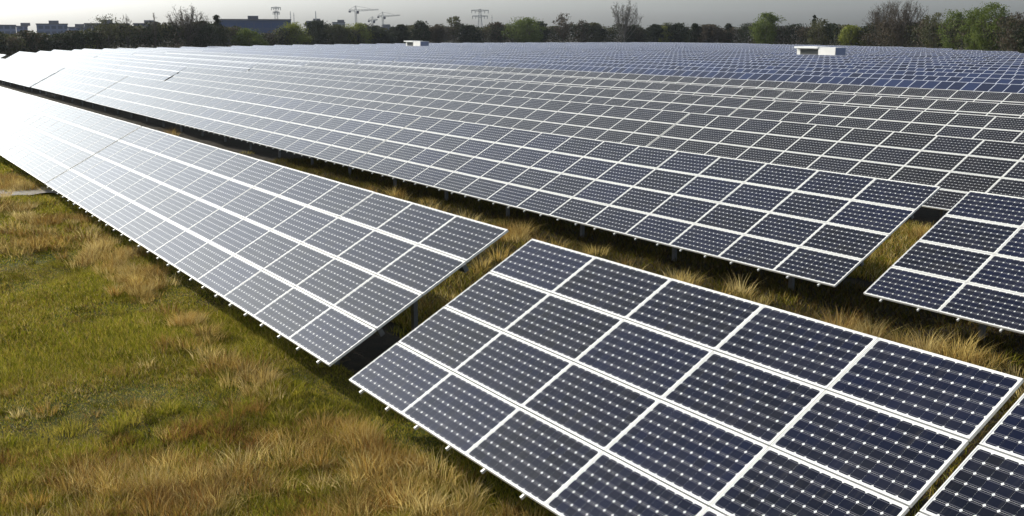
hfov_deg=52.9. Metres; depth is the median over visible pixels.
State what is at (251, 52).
solar table
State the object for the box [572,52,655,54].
solar table
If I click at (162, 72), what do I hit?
solar table
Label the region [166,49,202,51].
solar table
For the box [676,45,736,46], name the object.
solar table
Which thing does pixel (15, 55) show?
solar table
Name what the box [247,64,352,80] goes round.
solar table
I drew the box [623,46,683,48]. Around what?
solar table
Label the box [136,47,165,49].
solar table
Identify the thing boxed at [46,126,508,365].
solar table
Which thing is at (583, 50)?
solar table
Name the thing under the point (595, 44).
solar table
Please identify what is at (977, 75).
solar table
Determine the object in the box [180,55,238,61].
solar table
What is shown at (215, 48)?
solar table
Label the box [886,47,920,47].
solar table
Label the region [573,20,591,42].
tree
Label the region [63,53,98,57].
solar table
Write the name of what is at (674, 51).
solar table
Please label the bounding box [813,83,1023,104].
solar table
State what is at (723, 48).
solar table
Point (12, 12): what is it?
sky
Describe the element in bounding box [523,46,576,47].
solar table
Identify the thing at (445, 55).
solar table
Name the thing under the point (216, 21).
tree
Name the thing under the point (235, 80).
solar table
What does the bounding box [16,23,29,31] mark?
apartment block
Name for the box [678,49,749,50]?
solar table
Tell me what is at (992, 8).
tree
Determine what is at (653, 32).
tree
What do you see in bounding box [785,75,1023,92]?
solar table
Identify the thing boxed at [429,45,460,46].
solar table
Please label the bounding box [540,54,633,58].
solar table
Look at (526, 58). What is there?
solar table
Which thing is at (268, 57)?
solar table
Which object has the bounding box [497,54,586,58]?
solar table
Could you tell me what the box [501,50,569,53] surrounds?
solar table
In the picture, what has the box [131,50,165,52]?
solar table
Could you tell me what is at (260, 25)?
office block
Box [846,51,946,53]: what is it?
solar table
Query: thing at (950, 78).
solar table
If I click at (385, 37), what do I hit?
tree
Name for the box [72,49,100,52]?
solar table
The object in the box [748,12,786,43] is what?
tree
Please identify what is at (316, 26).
tree
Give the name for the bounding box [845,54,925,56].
solar table
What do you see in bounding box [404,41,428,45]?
transformer hut
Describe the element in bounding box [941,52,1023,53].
solar table
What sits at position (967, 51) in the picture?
solar table
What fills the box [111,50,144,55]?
solar table
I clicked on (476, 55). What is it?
solar table
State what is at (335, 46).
solar table
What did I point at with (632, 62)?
solar table
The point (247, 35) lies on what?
tree
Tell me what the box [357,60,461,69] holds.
solar table
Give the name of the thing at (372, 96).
solar table
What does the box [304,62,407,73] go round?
solar table
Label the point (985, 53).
solar table
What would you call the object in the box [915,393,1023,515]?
solar table
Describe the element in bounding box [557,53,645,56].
solar table
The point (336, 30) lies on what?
tree
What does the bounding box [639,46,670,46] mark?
solar table
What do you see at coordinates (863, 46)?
solar table
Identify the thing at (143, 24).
apartment block
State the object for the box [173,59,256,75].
solar table
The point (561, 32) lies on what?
tree
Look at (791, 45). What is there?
solar table
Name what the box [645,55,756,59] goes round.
solar table
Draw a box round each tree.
[80,14,133,48]
[122,15,132,47]
[149,13,158,47]
[166,3,211,46]
[180,21,227,46]
[211,15,227,46]
[230,28,267,45]
[270,21,313,44]
[303,19,328,44]
[324,24,351,44]
[345,22,380,44]
[365,28,396,43]
[388,24,413,42]
[410,20,432,40]
[428,24,450,42]
[441,16,460,40]
[454,24,483,42]
[484,21,507,42]
[498,16,546,42]
[534,21,551,42]
[552,13,574,40]
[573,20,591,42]
[585,22,603,41]
[610,0,643,41]
[620,24,648,41]
[645,24,663,41]
[658,26,673,41]
[665,22,688,42]
[684,23,702,42]
[698,24,721,42]
[720,23,733,42]
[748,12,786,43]
[803,18,837,44]
[809,15,816,44]
[834,25,867,45]
[858,16,932,46]
[862,1,894,46]
[882,0,928,46]
[914,12,955,47]
[935,8,968,49]
[953,7,991,49]
[964,1,1010,50]
[997,11,1023,51]
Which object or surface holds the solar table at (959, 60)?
on the ground at (364, 354)
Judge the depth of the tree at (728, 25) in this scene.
382.31 m
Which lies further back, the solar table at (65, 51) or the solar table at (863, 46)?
the solar table at (863, 46)
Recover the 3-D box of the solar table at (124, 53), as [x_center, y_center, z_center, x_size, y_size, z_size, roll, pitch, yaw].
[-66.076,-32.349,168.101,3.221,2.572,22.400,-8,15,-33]
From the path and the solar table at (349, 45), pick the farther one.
the solar table at (349, 45)
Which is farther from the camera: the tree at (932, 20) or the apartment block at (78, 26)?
the apartment block at (78, 26)
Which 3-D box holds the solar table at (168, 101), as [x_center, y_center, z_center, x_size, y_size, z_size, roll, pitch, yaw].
[-23.530,-10.036,66.550,3.205,2.620,22.392,-8,15,-33]
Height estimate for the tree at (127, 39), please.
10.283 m
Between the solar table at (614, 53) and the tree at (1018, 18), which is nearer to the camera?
the solar table at (614, 53)
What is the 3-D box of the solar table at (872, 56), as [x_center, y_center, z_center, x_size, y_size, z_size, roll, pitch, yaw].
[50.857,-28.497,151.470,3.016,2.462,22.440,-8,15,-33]
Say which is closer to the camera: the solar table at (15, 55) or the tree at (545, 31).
the solar table at (15, 55)
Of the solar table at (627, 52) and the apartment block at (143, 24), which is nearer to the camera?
the solar table at (627, 52)
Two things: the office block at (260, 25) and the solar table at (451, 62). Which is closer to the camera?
the solar table at (451, 62)
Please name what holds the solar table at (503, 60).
on the ground at (364, 354)
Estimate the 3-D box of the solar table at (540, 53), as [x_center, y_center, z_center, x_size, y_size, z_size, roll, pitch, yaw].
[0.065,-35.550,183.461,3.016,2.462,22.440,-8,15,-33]
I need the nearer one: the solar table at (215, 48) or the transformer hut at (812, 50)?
the transformer hut at (812, 50)
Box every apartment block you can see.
[0,25,15,35]
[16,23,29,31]
[36,21,67,36]
[68,24,84,30]
[84,20,129,29]
[133,20,157,40]
[332,20,344,27]
[382,24,392,30]
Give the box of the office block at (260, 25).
[219,16,290,43]
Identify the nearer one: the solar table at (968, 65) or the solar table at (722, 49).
the solar table at (968, 65)
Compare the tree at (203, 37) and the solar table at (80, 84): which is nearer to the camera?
the solar table at (80, 84)
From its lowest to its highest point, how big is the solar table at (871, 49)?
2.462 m
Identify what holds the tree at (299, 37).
on the ground at (364, 354)
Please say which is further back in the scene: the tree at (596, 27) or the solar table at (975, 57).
the tree at (596, 27)
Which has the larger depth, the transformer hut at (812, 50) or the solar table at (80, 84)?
the transformer hut at (812, 50)
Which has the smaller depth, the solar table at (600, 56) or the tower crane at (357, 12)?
the solar table at (600, 56)
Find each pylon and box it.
[271,7,280,18]
[471,9,488,27]
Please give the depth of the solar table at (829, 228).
26.01 m
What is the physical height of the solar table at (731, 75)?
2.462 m
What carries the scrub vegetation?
on the ground at (364, 354)
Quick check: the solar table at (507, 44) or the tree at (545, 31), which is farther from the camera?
the tree at (545, 31)
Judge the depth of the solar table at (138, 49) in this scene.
202.60 m
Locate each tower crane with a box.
[349,6,378,22]
[377,12,398,24]
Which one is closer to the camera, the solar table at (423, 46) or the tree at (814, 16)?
the solar table at (423, 46)
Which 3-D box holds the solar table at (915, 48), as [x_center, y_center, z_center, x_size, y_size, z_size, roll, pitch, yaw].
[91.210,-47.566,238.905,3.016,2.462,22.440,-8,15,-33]
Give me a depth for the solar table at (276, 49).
215.55 m
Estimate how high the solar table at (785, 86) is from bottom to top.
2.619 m
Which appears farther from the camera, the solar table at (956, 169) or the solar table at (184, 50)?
the solar table at (184, 50)
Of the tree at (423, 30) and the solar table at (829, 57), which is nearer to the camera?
the solar table at (829, 57)
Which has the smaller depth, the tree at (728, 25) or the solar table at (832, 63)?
the solar table at (832, 63)
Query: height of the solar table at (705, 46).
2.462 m
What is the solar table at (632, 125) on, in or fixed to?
on the ground at (364, 354)
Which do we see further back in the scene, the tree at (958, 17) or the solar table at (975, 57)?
the tree at (958, 17)
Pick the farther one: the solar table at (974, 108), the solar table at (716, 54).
the solar table at (716, 54)
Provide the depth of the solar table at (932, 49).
218.10 m
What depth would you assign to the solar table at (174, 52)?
182.18 m
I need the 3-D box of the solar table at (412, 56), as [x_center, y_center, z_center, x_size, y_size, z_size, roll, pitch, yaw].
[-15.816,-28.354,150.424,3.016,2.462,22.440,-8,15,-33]
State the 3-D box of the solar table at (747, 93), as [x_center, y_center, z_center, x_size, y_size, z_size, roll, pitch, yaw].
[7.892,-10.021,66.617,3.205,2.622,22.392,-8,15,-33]
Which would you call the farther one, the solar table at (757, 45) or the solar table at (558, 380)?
the solar table at (757, 45)
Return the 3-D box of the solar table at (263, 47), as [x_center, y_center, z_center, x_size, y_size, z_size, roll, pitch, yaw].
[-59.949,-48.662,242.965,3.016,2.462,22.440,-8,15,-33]
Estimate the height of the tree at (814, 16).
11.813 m
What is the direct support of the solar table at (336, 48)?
on the ground at (364, 354)
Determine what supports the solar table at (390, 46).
on the ground at (364, 354)
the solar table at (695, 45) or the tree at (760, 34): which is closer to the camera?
the solar table at (695, 45)
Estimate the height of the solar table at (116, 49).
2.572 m
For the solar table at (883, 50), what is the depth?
207.21 m
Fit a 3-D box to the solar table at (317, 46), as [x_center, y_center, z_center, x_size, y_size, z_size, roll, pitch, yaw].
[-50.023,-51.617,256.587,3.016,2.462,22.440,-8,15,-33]
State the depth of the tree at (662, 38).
393.12 m
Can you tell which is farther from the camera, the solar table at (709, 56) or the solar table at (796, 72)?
the solar table at (709, 56)
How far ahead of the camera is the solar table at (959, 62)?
121.96 m
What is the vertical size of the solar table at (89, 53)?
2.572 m
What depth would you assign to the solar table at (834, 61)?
127.58 m
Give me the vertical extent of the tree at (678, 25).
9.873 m
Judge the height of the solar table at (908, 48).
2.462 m
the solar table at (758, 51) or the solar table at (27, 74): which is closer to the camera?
the solar table at (27, 74)
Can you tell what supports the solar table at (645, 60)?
on the ground at (364, 354)
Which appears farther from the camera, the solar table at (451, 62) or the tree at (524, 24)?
the tree at (524, 24)
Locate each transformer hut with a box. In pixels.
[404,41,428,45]
[794,46,845,54]
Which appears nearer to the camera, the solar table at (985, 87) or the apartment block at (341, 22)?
the solar table at (985, 87)
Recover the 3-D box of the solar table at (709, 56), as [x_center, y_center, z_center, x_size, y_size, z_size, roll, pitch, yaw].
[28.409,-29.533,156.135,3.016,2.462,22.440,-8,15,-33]
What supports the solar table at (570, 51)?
on the ground at (364, 354)
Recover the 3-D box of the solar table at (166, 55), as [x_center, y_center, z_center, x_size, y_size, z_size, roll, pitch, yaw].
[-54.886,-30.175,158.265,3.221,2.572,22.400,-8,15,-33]
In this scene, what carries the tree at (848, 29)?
on the ground at (364, 354)
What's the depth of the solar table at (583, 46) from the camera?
261.99 m
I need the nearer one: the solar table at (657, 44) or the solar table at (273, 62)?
the solar table at (273, 62)
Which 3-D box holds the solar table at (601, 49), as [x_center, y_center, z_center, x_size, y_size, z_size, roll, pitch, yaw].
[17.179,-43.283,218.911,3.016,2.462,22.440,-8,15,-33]
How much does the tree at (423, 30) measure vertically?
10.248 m
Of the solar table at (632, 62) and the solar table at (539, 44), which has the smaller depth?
the solar table at (632, 62)
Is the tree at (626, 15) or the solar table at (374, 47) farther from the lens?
the tree at (626, 15)
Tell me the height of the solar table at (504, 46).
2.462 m
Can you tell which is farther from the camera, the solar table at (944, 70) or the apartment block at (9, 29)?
the apartment block at (9, 29)
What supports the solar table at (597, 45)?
on the ground at (364, 354)
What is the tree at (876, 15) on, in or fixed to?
on the ground at (364, 354)
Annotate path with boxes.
[0,186,57,196]
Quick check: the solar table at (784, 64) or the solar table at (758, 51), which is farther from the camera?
the solar table at (758, 51)
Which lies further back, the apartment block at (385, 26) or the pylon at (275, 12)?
the apartment block at (385, 26)
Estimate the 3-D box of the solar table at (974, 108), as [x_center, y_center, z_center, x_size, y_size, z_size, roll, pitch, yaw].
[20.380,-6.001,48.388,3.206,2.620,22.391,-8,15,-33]
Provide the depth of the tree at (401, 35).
360.10 m
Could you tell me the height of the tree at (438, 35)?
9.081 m
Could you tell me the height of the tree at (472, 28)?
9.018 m
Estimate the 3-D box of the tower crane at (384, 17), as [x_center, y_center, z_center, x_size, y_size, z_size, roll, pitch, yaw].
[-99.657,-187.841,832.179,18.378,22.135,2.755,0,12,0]
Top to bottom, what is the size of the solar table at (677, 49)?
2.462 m
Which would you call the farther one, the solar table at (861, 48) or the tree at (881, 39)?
the tree at (881, 39)
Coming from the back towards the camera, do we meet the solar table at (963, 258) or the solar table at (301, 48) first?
the solar table at (301, 48)
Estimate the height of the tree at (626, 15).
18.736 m
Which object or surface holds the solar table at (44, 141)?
on the ground at (364, 354)
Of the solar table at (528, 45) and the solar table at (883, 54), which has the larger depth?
the solar table at (528, 45)
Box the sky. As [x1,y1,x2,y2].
[0,0,1023,35]
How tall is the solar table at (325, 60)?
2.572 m
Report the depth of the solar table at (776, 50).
209.25 m
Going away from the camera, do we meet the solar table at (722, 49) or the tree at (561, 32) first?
the solar table at (722, 49)
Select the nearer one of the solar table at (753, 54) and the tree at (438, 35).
the solar table at (753, 54)
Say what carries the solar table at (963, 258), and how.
on the ground at (364, 354)
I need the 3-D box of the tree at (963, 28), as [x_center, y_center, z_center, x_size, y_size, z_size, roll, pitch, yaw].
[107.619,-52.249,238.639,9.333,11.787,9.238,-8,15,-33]
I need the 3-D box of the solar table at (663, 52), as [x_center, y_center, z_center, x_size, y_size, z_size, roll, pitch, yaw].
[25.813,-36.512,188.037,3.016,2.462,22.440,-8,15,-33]
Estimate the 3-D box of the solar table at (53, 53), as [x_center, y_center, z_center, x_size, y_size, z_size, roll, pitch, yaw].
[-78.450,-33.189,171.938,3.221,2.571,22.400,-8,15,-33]
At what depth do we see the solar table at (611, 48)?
228.10 m
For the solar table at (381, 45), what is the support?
on the ground at (364, 354)
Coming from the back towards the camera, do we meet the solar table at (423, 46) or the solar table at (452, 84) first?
the solar table at (423, 46)
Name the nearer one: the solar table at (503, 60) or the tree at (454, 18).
the solar table at (503, 60)
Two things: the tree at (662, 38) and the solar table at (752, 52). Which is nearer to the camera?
the solar table at (752, 52)
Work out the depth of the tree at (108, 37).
244.31 m
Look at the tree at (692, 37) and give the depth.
383.97 m
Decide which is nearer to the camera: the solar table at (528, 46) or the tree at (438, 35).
the solar table at (528, 46)
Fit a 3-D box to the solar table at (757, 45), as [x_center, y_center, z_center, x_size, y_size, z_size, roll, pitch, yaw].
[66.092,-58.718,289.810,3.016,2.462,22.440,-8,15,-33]
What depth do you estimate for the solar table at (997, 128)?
43.01 m
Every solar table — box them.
[0,58,22,83]
[0,62,64,93]
[0,87,25,107]
[0,94,141,183]
[6,51,22,59]
[10,52,49,62]
[31,67,126,107]
[37,51,64,54]
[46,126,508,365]
[56,50,72,52]
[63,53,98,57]
[71,51,102,57]
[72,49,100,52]
[85,76,227,131]
[88,49,111,51]
[99,51,134,54]
[102,48,130,50]
[107,61,186,80]
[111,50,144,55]
[123,48,152,50]
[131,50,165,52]
[132,56,190,76]
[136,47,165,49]
[140,52,185,57]
[152,50,188,53]
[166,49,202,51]
[166,67,277,91]
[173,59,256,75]
[174,90,421,174]
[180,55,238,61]
[185,51,232,56]
[192,49,229,52]
[197,47,231,49]
[223,47,256,48]
[227,50,273,54]
[228,54,288,59]
[234,58,308,71]
[247,46,281,48]
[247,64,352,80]
[251,75,420,110]
[257,48,297,50]
[271,52,327,57]
[279,46,314,47]
[280,47,320,49]
[284,56,360,66]
[298,46,333,47]
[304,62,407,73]
[315,47,357,49]
[317,45,353,46]
[324,55,396,64]
[334,45,365,45]
[339,71,498,92]
[348,116,940,289]
[349,239,1023,515]
[354,46,395,47]
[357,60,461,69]
[366,45,397,45]
[370,46,411,47]
[375,54,450,60]
[388,88,689,146]
[394,58,489,65]
[400,68,551,83]
[402,53,474,59]
[406,46,441,46]
[424,52,496,57]
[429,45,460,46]
[442,46,490,48]
[444,45,474,45]
[450,57,548,63]
[454,65,602,78]
[461,46,509,47]
[475,45,522,46]
[475,56,568,60]
[482,81,749,131]
[485,51,555,55]
[486,62,614,72]
[493,44,522,44]
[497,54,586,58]
[501,45,549,46]
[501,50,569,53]
[512,45,544,45]
[516,49,582,52]
[523,44,555,44]
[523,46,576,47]
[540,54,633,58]
[542,76,784,108]
[546,61,678,69]
[549,49,617,51]
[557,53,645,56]
[564,46,603,46]
[566,48,632,51]
[567,59,691,65]
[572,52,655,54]
[578,47,639,50]
[580,45,614,45]
[581,44,610,44]
[584,51,665,53]
[586,57,701,62]
[595,72,821,99]
[606,47,669,49]
[608,67,792,81]
[618,47,676,48]
[619,51,702,53]
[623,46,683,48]
[632,57,751,61]
[633,50,712,52]
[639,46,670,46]
[642,44,672,44]
[642,49,718,50]
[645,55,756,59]
[647,113,1023,219]
[656,54,760,57]
[666,53,765,56]
[675,45,710,45]
[675,66,862,76]
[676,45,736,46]
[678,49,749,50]
[679,48,753,49]
[684,47,734,47]
[685,46,749,47]
[686,47,749,48]
[689,63,858,72]
[700,61,855,68]
[702,52,802,55]
[712,51,796,53]
[719,50,796,52]
[730,99,1023,142]
[743,45,772,45]
[745,46,776,46]
[750,48,794,48]
[750,50,796,51]
[751,60,908,66]
[754,49,796,50]
[756,58,902,63]
[761,57,896,61]
[765,55,891,59]
[767,49,796,49]
[773,45,809,45]
[774,91,1023,117]
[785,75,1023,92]
[803,55,931,58]
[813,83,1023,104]
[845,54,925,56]
[846,48,876,48]
[846,49,909,50]
[846,50,939,52]
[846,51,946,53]
[846,52,953,54]
[846,53,920,54]
[848,46,879,46]
[852,49,891,49]
[854,66,1023,74]
[856,69,1023,78]
[860,73,1023,84]
[864,191,1023,339]
[868,47,952,49]
[877,48,950,49]
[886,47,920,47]
[891,58,1023,62]
[892,49,981,50]
[896,60,1023,64]
[901,62,1023,67]
[908,65,1023,70]
[910,50,1018,52]
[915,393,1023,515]
[916,50,1016,51]
[921,54,1023,57]
[926,56,1023,59]
[931,58,1023,60]
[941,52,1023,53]
[947,53,1023,54]
[954,54,1023,55]
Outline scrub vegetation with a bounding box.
[0,16,1023,58]
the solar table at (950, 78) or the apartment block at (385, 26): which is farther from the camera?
the apartment block at (385, 26)
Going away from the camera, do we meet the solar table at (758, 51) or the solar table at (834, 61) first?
the solar table at (834, 61)
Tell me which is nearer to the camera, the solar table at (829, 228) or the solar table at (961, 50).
the solar table at (829, 228)
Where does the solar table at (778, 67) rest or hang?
on the ground at (364, 354)
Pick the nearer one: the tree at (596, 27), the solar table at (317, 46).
the solar table at (317, 46)
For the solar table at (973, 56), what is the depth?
157.25 m
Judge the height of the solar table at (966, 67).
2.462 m
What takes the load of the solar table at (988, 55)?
on the ground at (364, 354)
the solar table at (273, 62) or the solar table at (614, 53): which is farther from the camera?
the solar table at (614, 53)
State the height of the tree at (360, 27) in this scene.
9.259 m
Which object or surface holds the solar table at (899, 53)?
on the ground at (364, 354)
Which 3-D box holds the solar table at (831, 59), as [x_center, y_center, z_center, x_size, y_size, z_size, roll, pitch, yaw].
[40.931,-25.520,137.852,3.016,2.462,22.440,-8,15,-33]
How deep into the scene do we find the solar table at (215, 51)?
199.18 m
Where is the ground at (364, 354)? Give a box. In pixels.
[0,36,1023,515]
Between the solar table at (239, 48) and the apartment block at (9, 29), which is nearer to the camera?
the solar table at (239, 48)
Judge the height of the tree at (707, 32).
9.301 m
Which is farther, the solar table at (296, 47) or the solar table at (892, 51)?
the solar table at (296, 47)
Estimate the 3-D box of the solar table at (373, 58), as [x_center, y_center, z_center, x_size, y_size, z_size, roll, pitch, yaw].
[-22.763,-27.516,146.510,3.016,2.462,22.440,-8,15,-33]
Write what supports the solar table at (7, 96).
on the ground at (364, 354)
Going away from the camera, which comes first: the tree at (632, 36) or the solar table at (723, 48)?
the solar table at (723, 48)
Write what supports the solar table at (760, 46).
on the ground at (364, 354)
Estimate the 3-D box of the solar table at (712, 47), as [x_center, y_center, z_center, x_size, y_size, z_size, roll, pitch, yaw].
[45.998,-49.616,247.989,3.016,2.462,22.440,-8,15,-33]
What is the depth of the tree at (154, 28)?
261.81 m
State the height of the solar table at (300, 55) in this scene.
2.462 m
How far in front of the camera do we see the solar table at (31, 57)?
159.29 m
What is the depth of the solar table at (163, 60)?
131.59 m
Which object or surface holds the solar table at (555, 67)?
on the ground at (364, 354)
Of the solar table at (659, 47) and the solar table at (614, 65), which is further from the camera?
the solar table at (659, 47)
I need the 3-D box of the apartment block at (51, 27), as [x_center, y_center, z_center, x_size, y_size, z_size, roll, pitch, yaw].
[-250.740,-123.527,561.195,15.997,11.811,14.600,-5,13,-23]
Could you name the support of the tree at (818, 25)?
on the ground at (364, 354)
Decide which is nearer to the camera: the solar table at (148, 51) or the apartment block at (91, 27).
the solar table at (148, 51)
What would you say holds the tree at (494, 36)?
on the ground at (364, 354)
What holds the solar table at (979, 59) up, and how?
on the ground at (364, 354)
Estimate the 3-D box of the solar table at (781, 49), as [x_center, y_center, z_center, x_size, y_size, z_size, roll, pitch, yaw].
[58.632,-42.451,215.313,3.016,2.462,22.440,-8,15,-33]
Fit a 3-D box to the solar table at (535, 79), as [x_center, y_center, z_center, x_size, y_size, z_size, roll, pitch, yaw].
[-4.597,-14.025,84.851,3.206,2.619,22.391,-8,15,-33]
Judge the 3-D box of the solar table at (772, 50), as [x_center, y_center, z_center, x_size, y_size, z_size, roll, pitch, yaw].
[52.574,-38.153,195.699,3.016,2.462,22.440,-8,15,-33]
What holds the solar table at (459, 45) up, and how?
on the ground at (364, 354)
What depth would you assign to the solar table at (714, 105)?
57.02 m
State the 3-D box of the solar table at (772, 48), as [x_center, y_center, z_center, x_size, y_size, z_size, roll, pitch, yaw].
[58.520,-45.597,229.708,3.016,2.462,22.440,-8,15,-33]
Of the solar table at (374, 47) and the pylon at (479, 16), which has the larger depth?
the pylon at (479, 16)
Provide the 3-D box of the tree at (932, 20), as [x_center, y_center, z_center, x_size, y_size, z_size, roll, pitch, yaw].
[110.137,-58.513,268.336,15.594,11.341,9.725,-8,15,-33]
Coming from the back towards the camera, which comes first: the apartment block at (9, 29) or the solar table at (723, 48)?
the apartment block at (9, 29)
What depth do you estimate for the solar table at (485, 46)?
255.70 m
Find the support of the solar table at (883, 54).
on the ground at (364, 354)
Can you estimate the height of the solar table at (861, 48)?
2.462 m
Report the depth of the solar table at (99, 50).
194.59 m
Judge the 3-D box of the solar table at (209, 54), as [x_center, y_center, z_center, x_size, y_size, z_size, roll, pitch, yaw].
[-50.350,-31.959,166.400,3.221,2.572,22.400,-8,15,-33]
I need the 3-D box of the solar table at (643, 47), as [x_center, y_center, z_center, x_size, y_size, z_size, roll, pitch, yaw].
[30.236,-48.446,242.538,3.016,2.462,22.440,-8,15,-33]
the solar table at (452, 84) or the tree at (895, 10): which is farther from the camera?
the tree at (895, 10)
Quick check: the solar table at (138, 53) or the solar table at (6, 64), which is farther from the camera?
the solar table at (138, 53)
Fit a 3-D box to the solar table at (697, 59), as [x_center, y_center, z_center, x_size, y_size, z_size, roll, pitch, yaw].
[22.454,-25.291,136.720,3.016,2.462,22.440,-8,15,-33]
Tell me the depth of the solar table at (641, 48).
231.28 m
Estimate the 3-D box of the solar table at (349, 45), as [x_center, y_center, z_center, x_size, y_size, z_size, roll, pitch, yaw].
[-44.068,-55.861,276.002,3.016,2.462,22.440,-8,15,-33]
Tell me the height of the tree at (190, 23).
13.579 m
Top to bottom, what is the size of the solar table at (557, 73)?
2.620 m
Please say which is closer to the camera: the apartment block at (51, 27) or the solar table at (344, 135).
the solar table at (344, 135)
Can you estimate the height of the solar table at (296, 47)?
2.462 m
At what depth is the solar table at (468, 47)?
242.73 m

